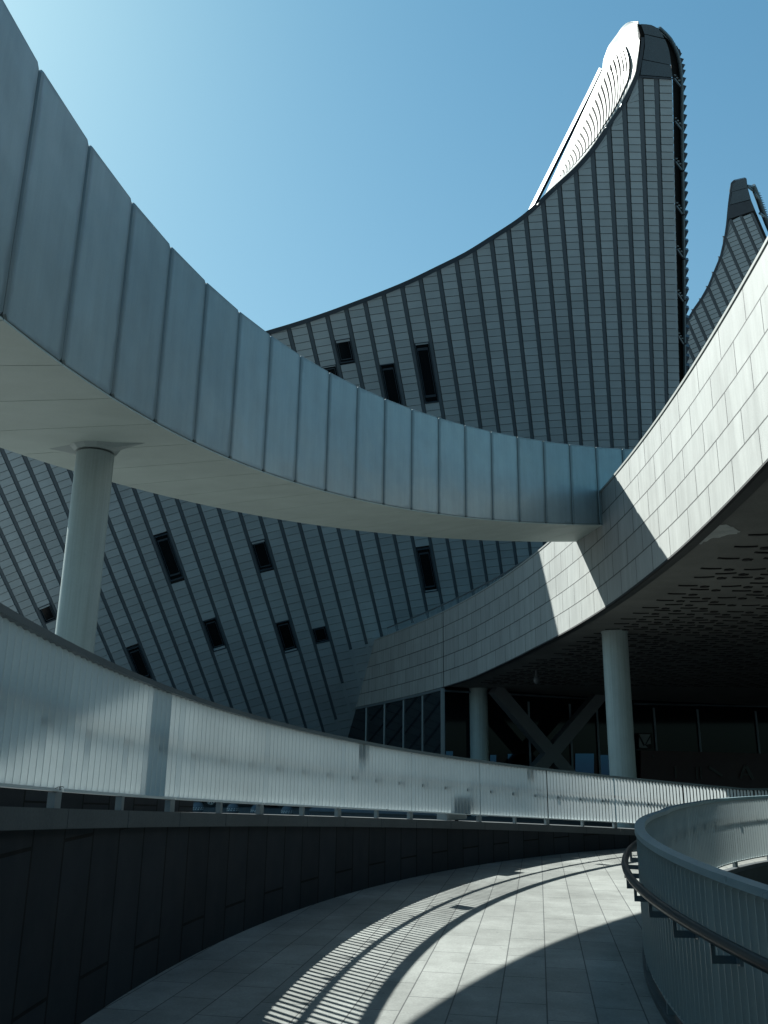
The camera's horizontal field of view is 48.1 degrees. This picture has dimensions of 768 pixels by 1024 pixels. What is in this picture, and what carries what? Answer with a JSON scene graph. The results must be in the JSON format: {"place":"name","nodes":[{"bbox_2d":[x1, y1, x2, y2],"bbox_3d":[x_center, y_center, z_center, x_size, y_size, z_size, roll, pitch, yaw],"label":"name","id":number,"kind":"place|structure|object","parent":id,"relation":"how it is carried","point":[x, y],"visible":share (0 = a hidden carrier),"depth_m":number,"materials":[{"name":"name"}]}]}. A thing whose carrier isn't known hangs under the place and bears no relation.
{"place":"outdoors","nodes":[
{"label":"outdoors","id":0,"kind":"place"},
{"bbox_2d":[193,802,203,812],"bbox_3d":[-7.803,12.412,35.949,0.514,0.550,0.514,1,-16,0],"label":"ball bollard","id":1,"kind":"object","parent":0,"point":[198,807],"visible":0.6,"depth_m":35.78,"materials":[{"name":"grey stone"}]},
{"bbox_2d":[3,0,767,330],"label":"sky","id":2,"kind":"structure","parent":0,"point":[306,159],"materials":[{"name":"blue"}]},
{"bbox_2d":[193,801,651,826],"bbox_3d":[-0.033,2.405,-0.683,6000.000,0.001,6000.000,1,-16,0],"label":"ground","id":3,"kind":"structure","parent":0,"point":[246,809],"depth_m":37.25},
{"bbox_2d":[49,441,142,652],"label":"round column","id":4,"kind":"structure","parent":3,"relation":"on","point":[78,604],"depth_m":9.27,"materials":[{"name":"paint"}]},
{"bbox_2d":[0,0,632,541],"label":"elevated ramp","id":5,"kind":"structure","parent":4,"relation":"on","point":[120,320],"depth_m":10.07,"materials":[{"name":"grey metal"}]},
{"bbox_2d":[0,787,192,811],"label":"wall","id":6,"kind":"structure","parent":3,"relation":"on","point":[11,797],"depth_m":7.65,"materials":[{"name":"stone"}]},
{"bbox_2d":[227,803,238,812],"bbox_3d":[-6.489,12.759,36.895,0.528,0.528,0.528,1,-16,0],"label":"ball bollard","id":7,"kind":"object","parent":3,"relation":"on","point":[232,807],"visible":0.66,"depth_m":36.72,"materials":[{"name":"grey stone"}]},
{"bbox_2d":[201,801,270,806],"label":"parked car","id":8,"kind":"object","parent":3,"relation":"on","point":[210,804],"visible":0.1,"depth_m":41.66,"materials":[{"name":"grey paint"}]},
{"bbox_2d":[250,804,257,812],"bbox_3d":[-5.680,13.308,38.301,0.548,0.548,0.548,1,-16,0],"label":"ball bollard","id":9,"kind":"object","parent":3,"relation":"on","point":[253,809],"visible":0.33,"depth_m":38.13,"materials":[{"name":"grey stone"}]},
{"bbox_2d":[281,806,292,814],"bbox_3d":[-4.151,12.853,36.877,0.528,0.528,0.528,1,-16,0],"label":"ball bollard","id":10,"kind":"object","parent":3,"relation":"on","point":[286,810],"visible":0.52,"depth_m":36.70,"materials":[{"name":"grey stone"}]},
{"bbox_2d":[0,806,636,1023],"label":"retaining wall","id":11,"kind":"structure","parent":3,"relation":"on","point":[100,910],"depth_m":7.79,"materials":[{"name":"concrete"}]},
{"bbox_2d":[0,603,767,827],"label":"slatted fence","id":12,"kind":"object","parent":11,"relation":"on","point":[74,718],"visible":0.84,"depth_m":9.01,"materials":[{"name":"white metal"}]},
{"bbox_2d":[437,813,466,820],"bbox_3d":[1.233,5.374,15.603,0.240,0.420,0.632,-11,-20,35],"label":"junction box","id":13,"kind":"object","parent":11,"relation":"on","point":[456,817],"visible":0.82,"depth_m":15.39,"materials":[{"name":"grey metal"}]},
{"bbox_2d":[0,21,689,737],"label":"sail roofed building","id":14,"kind":"structure","parent":3,"relation":"on","point":[558,311],"depth_m":44.48,"materials":[{"name":"metal"}]},
{"bbox_2d":[38,603,56,623],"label":"window","id":15,"kind":"structure","parent":14,"relation":"in","point":[48,615],"depth_m":44.18,"materials":[{"name":"glass"}]},
{"bbox_2d":[127,644,151,678],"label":"window","id":16,"kind":"structure","parent":14,"relation":"in","point":[136,656],"depth_m":46.69,"materials":[{"name":"glass"}]},
{"bbox_2d":[154,532,182,581],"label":"window","id":17,"kind":"structure","parent":14,"relation":"in","point":[163,542],"depth_m":44.46,"materials":[{"name":"glass"}]},
{"bbox_2d":[203,616,225,651],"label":"window","id":18,"kind":"structure","parent":14,"relation":"in","point":[211,625],"depth_m":47.11,"materials":[{"name":"glass"}]},
{"bbox_2d":[251,539,272,571],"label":"window","id":19,"kind":"structure","parent":14,"relation":"in","point":[263,559],"depth_m":45.78,"materials":[{"name":"glass"}]},
{"bbox_2d":[276,620,297,653],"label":"window","id":20,"kind":"structure","parent":14,"relation":"in","point":[284,629],"depth_m":48.33,"materials":[{"name":"glass"}]},
{"bbox_2d":[312,626,328,643],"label":"window","id":21,"kind":"structure","parent":14,"relation":"in","point":[320,633],"depth_m":48.88,"materials":[{"name":"glass"}]},
{"bbox_2d":[320,364,338,376],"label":"window","id":22,"kind":"structure","parent":14,"relation":"in","point":[333,370],"depth_m":42.28,"materials":[{"name":"glass"}]},
{"bbox_2d":[335,338,354,363],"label":"window","id":23,"kind":"structure","parent":14,"relation":"in","point":[345,354],"depth_m":42.07,"materials":[{"name":"glass"}]},
{"bbox_2d":[379,363,401,404],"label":"window","id":24,"kind":"structure","parent":14,"relation":"in","point":[388,371],"depth_m":43.35,"materials":[{"name":"glass"}]},
{"bbox_2d":[414,341,438,403],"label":"window","id":25,"kind":"structure","parent":14,"relation":"in","point":[423,354],"depth_m":43.60,"materials":[{"name":"glass"}]},
{"bbox_2d":[416,547,437,592],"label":"window","id":26,"kind":"structure","parent":14,"relation":"in","point":[423,554],"depth_m":48.72,"materials":[{"name":"glass"}]},
{"bbox_2d":[309,807,436,819],"bbox_3d":[-0.096,10.838,29.975,4.936,0.893,1.650,1,-16,0],"label":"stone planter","id":27,"kind":"object","parent":3,"relation":"on","point":[314,811],"visible":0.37,"depth_m":29.29,"materials":[{"name":"grey stone"}]},
{"bbox_2d":[348,688,444,756],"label":"ribbon window","id":28,"kind":"structure","parent":3,"relation":"on","point":[415,722],"depth_m":43.73,"materials":[{"name":"black glass"}]},
{"bbox_2d":[81,848,767,1023],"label":"ramp deck","id":29,"kind":"structure","parent":3,"relation":"on","point":[554,939],"depth_m":8.27,"materials":[{"name":"stone"}]},
{"bbox_2d":[642,860,767,1023],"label":"kerb","id":30,"kind":"structure","parent":29,"relation":"on","point":[659,1000],"depth_m":7.18,"materials":[{"name":"grey concrete"}]},
{"bbox_2d":[621,795,767,1023],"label":"curved guard fence","id":31,"kind":"object","parent":30,"relation":"on","point":[704,917],"visible":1,"depth_m":5.91,"materials":[{"name":"grey paint"}]},
{"bbox_2d":[469,688,488,816],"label":"round column","id":32,"kind":"structure","parent":3,"relation":"on","point":[478,706],"depth_m":38.92,"materials":[{"name":"paint"}]},
{"bbox_2d":[356,236,767,706],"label":"stone terrace","id":33,"kind":"structure","parent":32,"relation":"on","point":[665,565],"depth_m":21.23,"materials":[{"name":"white stone"}]},
{"bbox_2d":[387,545,543,629],"bbox_3d":[3.236,4.026,38.066,0.765,0.845,22.220,5,-16,-13],"label":"terrace balustrade","id":34,"kind":"object","parent":33,"relation":"on","point":[404,624],"visible":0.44,"depth_m":39.79,"materials":[{"name":"grey"}]},
{"bbox_2d":[533,670,539,683],"bbox_3d":[5.880,6.377,33.173,0.240,0.540,0.240,1,-16,0],"label":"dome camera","id":35,"kind":"object","parent":33,"relation":"hanging from","point":[536,679],"visible":1,"depth_m":33.08,"materials":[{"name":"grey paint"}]},
{"bbox_2d":[489,687,604,797],"bbox_3d":[7.796,10.791,40.044,6.944,5.261,0.405,10,-18,-29],"label":"cross brace","id":36,"kind":"object","parent":3,"relation":"on","point":[550,752],"visible":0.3,"depth_m":39.66,"materials":[{"name":"grey paint"}]},
{"bbox_2d":[444,687,767,815],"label":"undercroft glazing","id":37,"kind":"structure","parent":3,"relation":"on","point":[701,727],"depth_m":42.79,"materials":[{"name":"black glass"}]},
{"bbox_2d":[638,733,651,748],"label":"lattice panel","id":38,"kind":"object","parent":37,"relation":"attached to","point":[644,740],"visible":1,"depth_m":43.68,"materials":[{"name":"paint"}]},
{"bbox_2d":[601,630,638,827],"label":"round column","id":39,"kind":"structure","parent":3,"relation":"on","point":[620,727],"depth_m":23.93,"materials":[{"name":"paint"}]},
{"bbox_2d":[640,750,767,800],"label":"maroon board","id":40,"kind":"object","parent":3,"relation":"on","point":[743,770],"visible":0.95,"depth_m":44.19,"materials":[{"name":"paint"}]},
{"bbox_2d":[677,177,767,387],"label":"horned tower","id":41,"kind":"structure","parent":0,"point":[744,237],"depth_m":65.21,"materials":[{"name":"metal"}]}
]}

